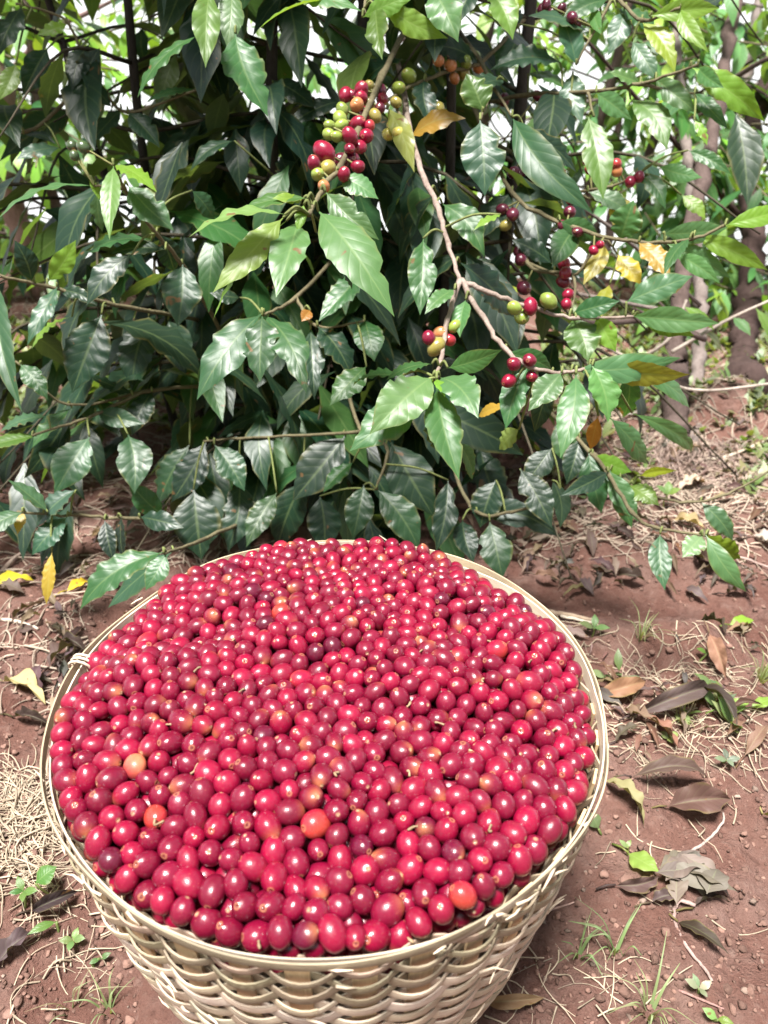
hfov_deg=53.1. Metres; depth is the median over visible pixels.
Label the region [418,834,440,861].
coffee cherry
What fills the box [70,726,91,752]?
coffee cherry
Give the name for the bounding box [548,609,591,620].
twig
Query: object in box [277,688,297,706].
coffee cherry
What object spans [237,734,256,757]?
coffee cherry
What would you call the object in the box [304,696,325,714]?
coffee cherry
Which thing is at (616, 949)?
grass tuft
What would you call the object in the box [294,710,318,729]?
coffee cherry
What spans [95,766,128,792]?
coffee cherry
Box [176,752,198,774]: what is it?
coffee cherry
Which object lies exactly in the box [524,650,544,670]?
coffee cherry
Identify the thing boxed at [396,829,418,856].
coffee cherry
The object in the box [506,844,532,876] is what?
coffee cherry
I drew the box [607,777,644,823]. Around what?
dry leaf
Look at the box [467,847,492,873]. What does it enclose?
coffee cherry
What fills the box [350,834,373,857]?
coffee cherry
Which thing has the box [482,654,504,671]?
coffee cherry
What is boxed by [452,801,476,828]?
coffee cherry
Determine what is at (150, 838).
coffee cherry
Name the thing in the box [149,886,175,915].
coffee cherry
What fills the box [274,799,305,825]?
coffee cherry
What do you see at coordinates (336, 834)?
coffee cherry
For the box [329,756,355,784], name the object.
coffee cherry
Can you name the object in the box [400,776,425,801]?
coffee cherry
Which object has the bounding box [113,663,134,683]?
coffee cherry
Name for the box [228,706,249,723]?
coffee cherry
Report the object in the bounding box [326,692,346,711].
coffee cherry
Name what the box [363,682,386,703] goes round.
coffee cherry
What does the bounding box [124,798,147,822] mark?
coffee cherry
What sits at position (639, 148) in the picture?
coffee shrub
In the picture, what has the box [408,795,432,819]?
coffee cherry
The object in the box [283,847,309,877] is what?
coffee cherry
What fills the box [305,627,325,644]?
coffee cherry
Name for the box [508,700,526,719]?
coffee cherry
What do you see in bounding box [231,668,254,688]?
coffee cherry
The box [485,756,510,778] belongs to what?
coffee cherry
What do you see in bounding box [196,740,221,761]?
coffee cherry
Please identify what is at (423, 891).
coffee cherry
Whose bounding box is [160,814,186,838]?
coffee cherry
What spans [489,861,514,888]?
coffee cherry
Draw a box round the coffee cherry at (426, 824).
[414,816,435,837]
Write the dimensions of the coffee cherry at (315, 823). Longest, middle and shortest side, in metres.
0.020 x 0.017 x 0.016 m
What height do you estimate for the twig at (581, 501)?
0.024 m
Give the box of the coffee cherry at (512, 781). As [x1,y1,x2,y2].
[501,770,522,794]
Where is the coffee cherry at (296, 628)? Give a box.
[286,621,306,638]
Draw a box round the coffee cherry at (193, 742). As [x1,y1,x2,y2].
[181,732,205,753]
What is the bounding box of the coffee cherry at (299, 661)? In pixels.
[290,653,308,670]
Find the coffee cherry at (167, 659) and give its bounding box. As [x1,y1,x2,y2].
[157,651,177,669]
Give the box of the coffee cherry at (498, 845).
[483,832,511,861]
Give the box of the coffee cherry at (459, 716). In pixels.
[448,708,467,727]
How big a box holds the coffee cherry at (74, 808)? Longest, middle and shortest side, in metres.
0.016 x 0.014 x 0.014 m
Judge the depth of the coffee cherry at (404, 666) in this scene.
0.54 m
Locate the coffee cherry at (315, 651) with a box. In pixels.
[306,642,324,662]
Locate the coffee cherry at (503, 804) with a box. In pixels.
[491,791,515,820]
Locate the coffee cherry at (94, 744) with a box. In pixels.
[81,735,105,753]
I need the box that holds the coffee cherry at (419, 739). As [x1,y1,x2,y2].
[408,729,433,752]
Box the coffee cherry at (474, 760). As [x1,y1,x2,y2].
[462,751,484,775]
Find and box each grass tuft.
[25,970,128,1023]
[63,969,128,1023]
[558,910,603,974]
[570,899,640,964]
[600,932,695,1023]
[623,596,686,642]
[662,687,698,727]
[742,649,767,683]
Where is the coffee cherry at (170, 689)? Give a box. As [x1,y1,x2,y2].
[160,680,180,699]
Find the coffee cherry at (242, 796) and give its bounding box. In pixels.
[230,784,255,813]
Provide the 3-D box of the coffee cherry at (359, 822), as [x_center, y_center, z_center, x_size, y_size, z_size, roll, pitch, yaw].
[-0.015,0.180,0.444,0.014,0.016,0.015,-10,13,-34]
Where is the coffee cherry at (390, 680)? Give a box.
[380,672,400,693]
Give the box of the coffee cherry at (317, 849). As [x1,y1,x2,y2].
[307,838,328,861]
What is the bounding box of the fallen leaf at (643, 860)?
[612,843,658,871]
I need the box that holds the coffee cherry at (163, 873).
[152,860,179,888]
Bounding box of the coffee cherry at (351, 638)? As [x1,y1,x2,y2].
[340,628,361,648]
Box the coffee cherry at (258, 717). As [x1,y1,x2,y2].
[248,708,269,729]
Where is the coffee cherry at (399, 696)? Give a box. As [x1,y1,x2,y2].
[389,687,409,708]
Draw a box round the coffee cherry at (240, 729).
[232,722,253,738]
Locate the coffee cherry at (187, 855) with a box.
[176,845,199,867]
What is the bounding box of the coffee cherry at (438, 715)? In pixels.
[427,708,447,731]
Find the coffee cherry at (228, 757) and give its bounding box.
[218,747,241,770]
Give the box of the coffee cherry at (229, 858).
[218,847,242,871]
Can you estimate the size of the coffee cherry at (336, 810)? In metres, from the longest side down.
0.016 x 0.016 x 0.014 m
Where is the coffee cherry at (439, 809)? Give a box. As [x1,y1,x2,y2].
[430,800,452,821]
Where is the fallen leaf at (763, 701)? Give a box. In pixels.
[737,697,767,712]
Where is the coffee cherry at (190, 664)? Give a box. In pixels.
[177,657,201,674]
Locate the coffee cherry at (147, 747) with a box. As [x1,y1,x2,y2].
[138,735,158,758]
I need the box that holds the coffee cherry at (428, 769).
[417,760,443,781]
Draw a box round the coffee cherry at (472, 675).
[464,667,484,687]
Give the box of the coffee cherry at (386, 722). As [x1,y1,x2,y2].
[376,715,396,731]
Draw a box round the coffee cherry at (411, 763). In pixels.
[399,756,421,777]
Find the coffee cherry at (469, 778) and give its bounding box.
[455,768,479,790]
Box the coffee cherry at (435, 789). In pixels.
[424,778,447,802]
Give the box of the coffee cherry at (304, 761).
[292,750,315,773]
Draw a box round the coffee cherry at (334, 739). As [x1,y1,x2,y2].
[325,731,342,752]
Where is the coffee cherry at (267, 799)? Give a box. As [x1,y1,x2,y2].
[254,789,281,812]
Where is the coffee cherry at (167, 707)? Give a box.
[159,699,180,720]
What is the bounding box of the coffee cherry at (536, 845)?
[524,834,547,865]
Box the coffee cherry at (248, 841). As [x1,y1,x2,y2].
[238,831,259,853]
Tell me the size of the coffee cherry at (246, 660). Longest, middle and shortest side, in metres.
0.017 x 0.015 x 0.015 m
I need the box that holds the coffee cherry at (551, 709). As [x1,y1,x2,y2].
[541,700,564,721]
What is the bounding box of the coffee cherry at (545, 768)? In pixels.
[532,757,556,780]
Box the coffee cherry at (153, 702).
[144,694,165,715]
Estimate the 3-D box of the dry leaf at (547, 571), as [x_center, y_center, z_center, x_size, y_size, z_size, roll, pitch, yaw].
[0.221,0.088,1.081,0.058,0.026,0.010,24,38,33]
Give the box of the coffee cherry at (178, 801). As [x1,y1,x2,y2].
[167,791,190,815]
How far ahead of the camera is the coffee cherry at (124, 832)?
0.43 m
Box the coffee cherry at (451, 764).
[439,752,462,777]
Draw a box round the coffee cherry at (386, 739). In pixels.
[373,730,396,751]
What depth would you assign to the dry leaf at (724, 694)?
0.83 m
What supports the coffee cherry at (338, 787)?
on the coffee cherries at (390, 594)
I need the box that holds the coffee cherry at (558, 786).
[547,777,567,800]
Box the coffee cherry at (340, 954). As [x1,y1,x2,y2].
[322,948,345,957]
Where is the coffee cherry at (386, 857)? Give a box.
[371,847,400,871]
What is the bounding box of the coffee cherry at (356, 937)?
[346,923,366,951]
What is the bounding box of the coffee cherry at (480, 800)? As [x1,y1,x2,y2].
[470,789,491,812]
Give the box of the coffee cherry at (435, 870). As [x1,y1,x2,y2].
[423,857,448,885]
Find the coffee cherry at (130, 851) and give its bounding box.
[120,841,144,864]
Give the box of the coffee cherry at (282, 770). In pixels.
[271,759,297,783]
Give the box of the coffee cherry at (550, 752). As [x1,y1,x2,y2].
[538,745,559,763]
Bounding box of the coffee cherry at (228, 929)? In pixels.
[214,915,244,948]
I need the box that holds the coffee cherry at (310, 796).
[298,784,323,809]
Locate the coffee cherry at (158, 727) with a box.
[149,719,169,735]
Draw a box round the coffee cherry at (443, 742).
[433,732,454,755]
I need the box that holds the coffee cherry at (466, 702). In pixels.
[456,693,475,715]
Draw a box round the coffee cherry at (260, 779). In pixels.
[249,769,273,792]
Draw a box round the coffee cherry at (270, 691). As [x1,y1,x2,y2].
[257,684,279,704]
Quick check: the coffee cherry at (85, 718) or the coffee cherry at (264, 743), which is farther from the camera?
the coffee cherry at (85, 718)
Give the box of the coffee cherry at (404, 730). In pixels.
[394,720,413,740]
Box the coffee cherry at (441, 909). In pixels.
[428,894,454,924]
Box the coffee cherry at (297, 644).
[288,635,307,654]
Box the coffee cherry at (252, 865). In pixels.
[238,851,267,881]
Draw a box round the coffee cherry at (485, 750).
[471,740,494,763]
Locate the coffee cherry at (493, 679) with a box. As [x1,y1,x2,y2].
[484,670,502,687]
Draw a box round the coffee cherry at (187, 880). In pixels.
[172,866,204,899]
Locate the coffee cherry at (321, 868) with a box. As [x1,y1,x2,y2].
[303,861,330,880]
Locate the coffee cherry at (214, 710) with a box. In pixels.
[203,700,228,722]
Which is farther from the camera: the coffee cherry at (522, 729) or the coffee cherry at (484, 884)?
the coffee cherry at (522, 729)
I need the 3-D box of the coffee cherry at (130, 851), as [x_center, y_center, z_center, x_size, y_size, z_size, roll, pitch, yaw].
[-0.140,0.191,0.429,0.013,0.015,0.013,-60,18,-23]
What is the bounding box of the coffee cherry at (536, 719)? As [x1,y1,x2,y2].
[525,709,546,732]
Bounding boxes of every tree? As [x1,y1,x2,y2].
[0,0,171,299]
[4,0,116,230]
[510,0,767,447]
[526,11,767,441]
[579,0,767,394]
[602,0,767,282]
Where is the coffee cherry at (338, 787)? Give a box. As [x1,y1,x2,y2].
[327,777,350,799]
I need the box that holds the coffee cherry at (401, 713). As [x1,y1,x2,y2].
[392,705,412,723]
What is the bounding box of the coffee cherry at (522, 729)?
[510,719,532,742]
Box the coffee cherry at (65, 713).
[54,706,76,724]
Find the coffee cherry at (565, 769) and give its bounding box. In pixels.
[555,759,574,780]
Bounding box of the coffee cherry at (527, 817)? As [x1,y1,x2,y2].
[513,805,539,834]
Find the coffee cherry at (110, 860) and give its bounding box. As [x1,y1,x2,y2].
[98,847,123,872]
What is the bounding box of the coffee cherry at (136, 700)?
[126,692,146,711]
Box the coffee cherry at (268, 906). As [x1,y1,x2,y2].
[255,890,284,921]
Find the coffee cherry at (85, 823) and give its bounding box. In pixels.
[73,811,98,839]
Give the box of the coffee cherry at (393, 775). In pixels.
[383,766,403,794]
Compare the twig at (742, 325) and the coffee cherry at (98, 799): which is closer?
the coffee cherry at (98, 799)
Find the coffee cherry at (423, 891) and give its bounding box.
[411,878,436,908]
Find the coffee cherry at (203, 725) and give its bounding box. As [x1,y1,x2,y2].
[191,715,213,735]
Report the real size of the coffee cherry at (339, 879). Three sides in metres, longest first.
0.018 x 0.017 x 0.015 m
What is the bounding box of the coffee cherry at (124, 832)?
[111,820,139,846]
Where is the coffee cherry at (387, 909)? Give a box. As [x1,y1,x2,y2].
[370,893,404,926]
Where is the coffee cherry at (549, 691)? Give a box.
[539,682,558,700]
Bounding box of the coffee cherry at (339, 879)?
[324,866,354,895]
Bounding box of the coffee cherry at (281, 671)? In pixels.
[270,663,293,683]
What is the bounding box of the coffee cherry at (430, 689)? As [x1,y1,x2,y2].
[417,679,440,702]
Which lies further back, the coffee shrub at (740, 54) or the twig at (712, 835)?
the coffee shrub at (740, 54)
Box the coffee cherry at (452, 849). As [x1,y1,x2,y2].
[441,839,464,862]
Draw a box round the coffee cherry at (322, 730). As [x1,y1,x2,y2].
[310,721,331,743]
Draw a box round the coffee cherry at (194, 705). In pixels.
[183,693,206,717]
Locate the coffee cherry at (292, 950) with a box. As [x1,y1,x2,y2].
[277,942,301,957]
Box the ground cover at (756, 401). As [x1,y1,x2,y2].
[0,277,767,732]
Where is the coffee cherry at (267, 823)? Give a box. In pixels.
[254,810,281,841]
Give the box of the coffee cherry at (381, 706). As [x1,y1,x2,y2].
[371,697,394,717]
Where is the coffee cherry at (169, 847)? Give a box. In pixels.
[157,834,183,861]
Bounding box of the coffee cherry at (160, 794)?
[148,784,171,806]
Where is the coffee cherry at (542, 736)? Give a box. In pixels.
[533,727,555,748]
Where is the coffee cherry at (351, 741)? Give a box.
[343,734,364,753]
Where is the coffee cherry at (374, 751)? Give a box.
[363,742,385,762]
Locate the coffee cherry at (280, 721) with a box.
[269,710,292,735]
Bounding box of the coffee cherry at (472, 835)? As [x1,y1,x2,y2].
[460,823,485,851]
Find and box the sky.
[0,0,767,280]
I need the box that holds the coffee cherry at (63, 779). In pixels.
[52,768,75,792]
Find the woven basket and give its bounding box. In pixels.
[33,535,608,1023]
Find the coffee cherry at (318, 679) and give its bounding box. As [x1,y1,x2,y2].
[310,672,332,689]
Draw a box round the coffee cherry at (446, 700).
[436,690,455,712]
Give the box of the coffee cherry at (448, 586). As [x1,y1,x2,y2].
[436,578,456,597]
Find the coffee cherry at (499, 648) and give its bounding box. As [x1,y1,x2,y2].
[486,640,507,658]
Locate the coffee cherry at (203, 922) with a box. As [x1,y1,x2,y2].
[190,907,221,939]
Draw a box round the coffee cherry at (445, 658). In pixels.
[431,648,455,668]
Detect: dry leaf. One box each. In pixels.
[0,570,33,581]
[0,668,44,703]
[0,705,46,723]
[0,926,34,960]
[15,889,77,915]
[41,640,74,671]
[43,630,84,650]
[54,577,86,596]
[490,993,543,1009]
[523,569,558,579]
[595,876,658,893]
[604,567,644,580]
[604,676,645,696]
[606,511,649,534]
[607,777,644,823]
[609,722,636,744]
[614,754,706,776]
[618,680,709,720]
[634,887,674,907]
[640,714,677,747]
[651,782,730,813]
[656,850,735,904]
[661,512,703,528]
[669,913,727,952]
[672,892,730,912]
[679,473,702,488]
[687,681,737,723]
[694,549,707,559]
[701,611,727,635]
[703,620,726,677]
[712,584,749,594]
[735,725,767,767]
[741,529,767,539]
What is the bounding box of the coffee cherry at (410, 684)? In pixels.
[399,675,419,694]
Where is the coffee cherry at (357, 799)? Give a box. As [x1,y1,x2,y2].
[346,789,367,811]
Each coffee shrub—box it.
[0,0,141,263]
[0,0,200,307]
[0,0,767,608]
[0,49,152,258]
[83,0,387,270]
[105,0,317,154]
[310,0,713,258]
[325,12,470,119]
[477,0,767,317]
[481,6,717,278]
[489,0,767,297]
[585,2,750,272]
[641,0,767,307]
[705,46,767,221]
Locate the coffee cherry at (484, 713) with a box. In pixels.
[475,702,493,723]
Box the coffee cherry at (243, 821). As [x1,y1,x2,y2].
[232,810,254,835]
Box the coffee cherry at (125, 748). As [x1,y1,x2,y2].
[114,738,139,762]
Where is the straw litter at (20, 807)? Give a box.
[0,289,767,1023]
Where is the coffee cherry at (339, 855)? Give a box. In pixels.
[327,844,352,869]
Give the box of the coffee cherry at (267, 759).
[257,750,278,772]
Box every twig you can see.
[0,550,28,573]
[1,618,38,629]
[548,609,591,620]
[551,902,573,910]
[560,615,591,623]
[573,495,671,504]
[600,344,767,391]
[648,300,713,355]
[671,300,767,353]
[672,898,712,981]
[678,989,723,1009]
[691,812,724,849]
[699,438,767,461]
[740,556,767,567]
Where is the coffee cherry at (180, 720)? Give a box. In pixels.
[167,709,193,734]
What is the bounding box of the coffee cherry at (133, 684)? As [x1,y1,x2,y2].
[122,674,144,697]
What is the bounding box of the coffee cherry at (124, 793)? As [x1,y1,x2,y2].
[112,781,139,807]
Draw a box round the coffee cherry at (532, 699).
[520,689,543,710]
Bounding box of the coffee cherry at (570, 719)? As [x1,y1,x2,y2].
[562,712,583,728]
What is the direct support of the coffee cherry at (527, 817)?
on the coffee cherries at (390, 594)
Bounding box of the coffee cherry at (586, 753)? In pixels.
[575,746,595,768]
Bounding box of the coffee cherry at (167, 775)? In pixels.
[158,766,178,785]
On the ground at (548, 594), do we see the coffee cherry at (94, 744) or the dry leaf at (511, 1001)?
the dry leaf at (511, 1001)
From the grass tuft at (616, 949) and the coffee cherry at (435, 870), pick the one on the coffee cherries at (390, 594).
the coffee cherry at (435, 870)
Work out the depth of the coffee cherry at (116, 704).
0.51 m
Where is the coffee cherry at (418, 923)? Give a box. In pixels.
[405,906,432,938]
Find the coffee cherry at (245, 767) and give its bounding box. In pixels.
[233,755,257,781]
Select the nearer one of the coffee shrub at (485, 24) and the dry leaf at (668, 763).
the dry leaf at (668, 763)
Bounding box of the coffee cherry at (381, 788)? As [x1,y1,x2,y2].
[367,778,391,800]
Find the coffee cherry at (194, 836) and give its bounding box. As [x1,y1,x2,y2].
[183,825,205,849]
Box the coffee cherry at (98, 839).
[84,824,111,860]
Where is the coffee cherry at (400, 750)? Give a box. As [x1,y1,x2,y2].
[390,740,413,763]
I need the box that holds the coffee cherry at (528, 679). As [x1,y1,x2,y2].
[516,670,543,691]
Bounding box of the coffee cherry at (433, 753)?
[416,746,441,764]
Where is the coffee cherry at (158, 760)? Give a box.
[147,750,170,774]
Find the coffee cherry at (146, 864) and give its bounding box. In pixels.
[132,850,162,878]
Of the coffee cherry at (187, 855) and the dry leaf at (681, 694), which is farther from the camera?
the dry leaf at (681, 694)
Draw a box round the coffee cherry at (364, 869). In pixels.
[350,854,379,886]
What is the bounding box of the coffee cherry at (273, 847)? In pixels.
[260,835,285,863]
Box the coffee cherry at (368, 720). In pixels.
[356,711,377,731]
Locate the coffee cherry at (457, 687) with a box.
[447,677,468,697]
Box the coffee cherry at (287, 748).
[276,739,300,759]
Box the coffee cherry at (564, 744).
[553,735,575,757]
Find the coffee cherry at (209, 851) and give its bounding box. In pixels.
[197,839,222,866]
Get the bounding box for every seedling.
[9,876,37,908]
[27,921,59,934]
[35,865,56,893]
[59,928,84,950]
[89,952,110,966]
[579,614,608,636]
[590,813,601,834]
[619,840,630,855]
[657,481,679,509]
[659,731,677,743]
[685,974,711,996]
[696,647,708,663]
[703,1008,733,1023]
[715,748,739,765]
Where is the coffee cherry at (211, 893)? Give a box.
[198,874,224,908]
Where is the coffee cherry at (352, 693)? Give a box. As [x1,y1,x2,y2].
[342,684,364,704]
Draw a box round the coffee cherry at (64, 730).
[50,721,74,742]
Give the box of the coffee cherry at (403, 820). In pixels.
[393,811,414,832]
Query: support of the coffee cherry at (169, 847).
on the coffee cherries at (390, 594)
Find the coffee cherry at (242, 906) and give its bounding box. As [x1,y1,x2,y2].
[231,891,257,921]
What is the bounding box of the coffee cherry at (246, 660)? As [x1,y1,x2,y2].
[234,653,254,669]
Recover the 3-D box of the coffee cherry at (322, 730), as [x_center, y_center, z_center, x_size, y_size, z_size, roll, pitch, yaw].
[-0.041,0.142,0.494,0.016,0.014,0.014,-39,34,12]
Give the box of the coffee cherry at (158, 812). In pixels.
[143,804,167,829]
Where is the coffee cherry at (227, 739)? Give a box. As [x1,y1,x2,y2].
[217,730,238,749]
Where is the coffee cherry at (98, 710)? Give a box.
[88,701,109,719]
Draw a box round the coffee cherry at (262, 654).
[252,645,272,664]
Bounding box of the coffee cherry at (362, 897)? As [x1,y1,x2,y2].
[349,884,375,914]
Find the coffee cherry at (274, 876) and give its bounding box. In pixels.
[260,861,287,892]
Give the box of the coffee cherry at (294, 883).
[283,875,306,899]
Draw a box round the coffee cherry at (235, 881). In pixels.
[223,868,248,899]
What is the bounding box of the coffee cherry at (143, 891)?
[133,879,155,910]
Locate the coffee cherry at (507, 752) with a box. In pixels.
[494,744,515,762]
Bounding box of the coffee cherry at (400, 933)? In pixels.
[387,919,412,950]
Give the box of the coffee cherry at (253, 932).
[241,919,270,953]
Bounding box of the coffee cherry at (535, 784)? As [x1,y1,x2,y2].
[522,773,549,797]
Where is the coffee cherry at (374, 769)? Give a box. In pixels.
[362,760,385,780]
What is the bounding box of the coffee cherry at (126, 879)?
[114,864,139,893]
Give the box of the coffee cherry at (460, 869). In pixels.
[448,859,472,884]
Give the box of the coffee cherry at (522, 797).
[513,789,533,810]
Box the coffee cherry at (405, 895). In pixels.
[397,889,415,918]
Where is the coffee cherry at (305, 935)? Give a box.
[292,921,318,949]
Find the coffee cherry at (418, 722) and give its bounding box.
[411,715,430,731]
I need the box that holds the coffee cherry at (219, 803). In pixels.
[208,792,231,816]
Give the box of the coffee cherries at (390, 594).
[58,536,595,973]
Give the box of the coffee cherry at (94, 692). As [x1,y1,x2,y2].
[87,682,105,701]
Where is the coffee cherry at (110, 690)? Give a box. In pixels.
[102,682,124,701]
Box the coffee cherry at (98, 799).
[86,787,113,814]
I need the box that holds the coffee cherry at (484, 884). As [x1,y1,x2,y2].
[472,872,495,900]
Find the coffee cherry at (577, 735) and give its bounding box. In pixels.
[569,726,587,747]
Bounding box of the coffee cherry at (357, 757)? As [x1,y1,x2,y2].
[345,748,366,772]
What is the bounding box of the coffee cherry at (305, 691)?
[294,682,315,705]
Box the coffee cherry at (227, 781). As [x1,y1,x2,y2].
[213,770,240,795]
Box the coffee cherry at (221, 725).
[211,717,234,738]
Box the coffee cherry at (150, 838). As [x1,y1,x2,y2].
[138,827,163,851]
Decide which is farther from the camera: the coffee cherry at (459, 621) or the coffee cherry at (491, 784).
the coffee cherry at (459, 621)
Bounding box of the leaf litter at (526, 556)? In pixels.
[0,372,767,759]
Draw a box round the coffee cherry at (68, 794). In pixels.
[59,786,82,810]
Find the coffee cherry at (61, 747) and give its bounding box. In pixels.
[49,740,73,758]
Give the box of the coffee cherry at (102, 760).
[92,749,121,770]
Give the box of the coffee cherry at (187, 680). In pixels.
[177,672,198,690]
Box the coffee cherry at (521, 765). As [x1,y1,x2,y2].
[510,755,531,777]
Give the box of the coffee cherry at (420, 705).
[410,696,430,715]
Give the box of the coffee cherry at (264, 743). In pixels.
[256,736,276,754]
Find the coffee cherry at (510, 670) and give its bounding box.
[498,663,520,680]
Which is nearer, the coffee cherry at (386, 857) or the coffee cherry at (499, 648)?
the coffee cherry at (386, 857)
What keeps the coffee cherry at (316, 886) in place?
on the coffee cherries at (390, 594)
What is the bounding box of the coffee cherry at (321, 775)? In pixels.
[309,762,333,789]
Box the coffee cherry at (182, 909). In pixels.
[170,895,195,926]
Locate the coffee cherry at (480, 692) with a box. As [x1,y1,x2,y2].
[470,682,490,703]
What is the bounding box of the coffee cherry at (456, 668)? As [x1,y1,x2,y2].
[447,661,466,677]
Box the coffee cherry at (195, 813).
[183,801,207,828]
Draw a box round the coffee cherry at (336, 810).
[323,798,349,823]
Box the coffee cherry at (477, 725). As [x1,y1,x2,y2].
[462,718,484,738]
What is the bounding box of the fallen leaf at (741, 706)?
[705,698,748,713]
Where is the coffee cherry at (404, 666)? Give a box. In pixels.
[393,656,415,677]
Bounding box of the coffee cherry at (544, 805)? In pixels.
[532,794,556,820]
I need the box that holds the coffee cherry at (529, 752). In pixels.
[516,744,538,764]
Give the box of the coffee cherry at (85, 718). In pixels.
[72,710,95,729]
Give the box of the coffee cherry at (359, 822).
[347,809,370,835]
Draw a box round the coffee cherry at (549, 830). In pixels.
[536,815,562,844]
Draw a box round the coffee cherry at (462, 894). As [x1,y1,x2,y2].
[448,880,477,909]
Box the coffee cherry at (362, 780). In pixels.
[351,771,372,792]
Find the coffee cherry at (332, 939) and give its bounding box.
[317,913,346,953]
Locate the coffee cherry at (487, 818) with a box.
[477,808,500,833]
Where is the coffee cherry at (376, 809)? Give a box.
[364,797,389,824]
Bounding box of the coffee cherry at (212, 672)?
[197,664,220,684]
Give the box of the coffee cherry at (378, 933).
[362,919,390,952]
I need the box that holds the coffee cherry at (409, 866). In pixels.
[396,853,424,885]
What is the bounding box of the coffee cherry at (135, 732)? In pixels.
[120,725,143,741]
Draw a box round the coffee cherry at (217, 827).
[204,814,230,840]
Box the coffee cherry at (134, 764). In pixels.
[123,753,146,779]
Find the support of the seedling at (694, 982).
on the ground at (548, 594)
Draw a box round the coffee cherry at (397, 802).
[387,793,409,816]
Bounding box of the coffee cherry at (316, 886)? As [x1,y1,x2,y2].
[305,875,329,900]
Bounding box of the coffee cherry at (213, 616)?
[203,608,221,625]
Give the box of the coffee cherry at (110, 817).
[98,805,124,831]
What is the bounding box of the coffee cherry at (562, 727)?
[546,719,569,736]
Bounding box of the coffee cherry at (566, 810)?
[555,795,576,823]
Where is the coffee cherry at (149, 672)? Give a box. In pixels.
[141,664,161,683]
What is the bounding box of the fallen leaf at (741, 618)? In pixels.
[720,615,753,625]
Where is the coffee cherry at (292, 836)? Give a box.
[279,825,305,851]
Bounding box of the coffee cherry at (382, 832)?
[368,819,397,847]
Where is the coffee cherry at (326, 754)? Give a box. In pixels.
[315,746,340,764]
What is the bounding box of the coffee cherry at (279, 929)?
[266,914,293,950]
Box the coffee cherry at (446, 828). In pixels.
[434,816,458,843]
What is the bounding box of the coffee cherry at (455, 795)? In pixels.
[445,785,470,807]
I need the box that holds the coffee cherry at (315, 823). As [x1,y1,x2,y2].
[300,808,331,839]
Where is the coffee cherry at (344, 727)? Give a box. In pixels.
[332,718,356,736]
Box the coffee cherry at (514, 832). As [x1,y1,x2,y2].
[499,820,527,844]
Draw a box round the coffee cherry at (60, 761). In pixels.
[51,754,73,774]
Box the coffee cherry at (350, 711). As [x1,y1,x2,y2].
[337,704,360,723]
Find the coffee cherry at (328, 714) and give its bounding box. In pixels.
[317,706,337,726]
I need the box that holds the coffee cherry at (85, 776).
[75,763,99,793]
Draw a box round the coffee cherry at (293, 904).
[282,892,305,921]
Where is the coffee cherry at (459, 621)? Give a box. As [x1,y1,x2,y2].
[450,612,469,631]
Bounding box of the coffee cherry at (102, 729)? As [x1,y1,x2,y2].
[89,721,112,738]
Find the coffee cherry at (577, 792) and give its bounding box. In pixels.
[565,779,587,805]
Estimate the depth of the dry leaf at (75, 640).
0.93 m
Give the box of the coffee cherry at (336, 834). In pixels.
[325,822,348,847]
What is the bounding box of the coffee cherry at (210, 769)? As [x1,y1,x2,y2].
[194,759,222,783]
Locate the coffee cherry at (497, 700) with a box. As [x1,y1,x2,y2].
[487,690,508,711]
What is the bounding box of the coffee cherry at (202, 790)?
[188,777,215,810]
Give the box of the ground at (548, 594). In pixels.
[0,266,767,1023]
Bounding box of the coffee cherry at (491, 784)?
[479,773,503,796]
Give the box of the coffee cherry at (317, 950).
[302,940,326,957]
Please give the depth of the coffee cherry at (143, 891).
0.41 m
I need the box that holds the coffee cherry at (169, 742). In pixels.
[157,730,183,754]
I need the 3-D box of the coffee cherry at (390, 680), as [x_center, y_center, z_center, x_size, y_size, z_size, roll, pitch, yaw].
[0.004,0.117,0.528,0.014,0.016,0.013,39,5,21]
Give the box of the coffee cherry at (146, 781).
[135,770,158,793]
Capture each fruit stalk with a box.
[153,817,163,825]
[407,825,417,830]
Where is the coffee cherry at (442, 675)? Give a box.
[430,665,451,687]
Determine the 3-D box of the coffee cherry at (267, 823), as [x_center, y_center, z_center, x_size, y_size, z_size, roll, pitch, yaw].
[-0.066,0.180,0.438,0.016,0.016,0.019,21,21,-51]
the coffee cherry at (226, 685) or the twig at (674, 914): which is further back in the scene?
the twig at (674, 914)
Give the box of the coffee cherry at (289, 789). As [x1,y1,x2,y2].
[278,779,300,799]
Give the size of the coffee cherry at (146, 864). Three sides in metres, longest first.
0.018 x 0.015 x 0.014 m
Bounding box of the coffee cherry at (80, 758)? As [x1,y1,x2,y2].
[72,750,95,769]
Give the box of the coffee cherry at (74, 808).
[64,798,88,822]
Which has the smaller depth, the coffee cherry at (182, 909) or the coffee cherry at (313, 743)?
the coffee cherry at (182, 909)
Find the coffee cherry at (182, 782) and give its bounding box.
[169,773,194,793]
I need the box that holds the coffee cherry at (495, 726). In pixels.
[485,719,504,738]
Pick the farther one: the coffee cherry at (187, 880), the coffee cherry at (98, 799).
the coffee cherry at (98, 799)
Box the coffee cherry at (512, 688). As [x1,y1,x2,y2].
[501,678,522,701]
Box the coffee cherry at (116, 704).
[107,695,128,716]
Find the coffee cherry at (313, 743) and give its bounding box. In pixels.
[299,734,323,753]
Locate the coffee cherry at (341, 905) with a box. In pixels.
[327,893,353,920]
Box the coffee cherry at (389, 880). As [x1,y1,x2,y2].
[374,868,403,894]
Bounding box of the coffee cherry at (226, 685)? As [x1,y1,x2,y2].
[216,676,236,696]
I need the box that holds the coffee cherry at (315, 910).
[302,897,330,923]
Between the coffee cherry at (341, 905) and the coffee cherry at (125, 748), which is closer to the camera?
the coffee cherry at (341, 905)

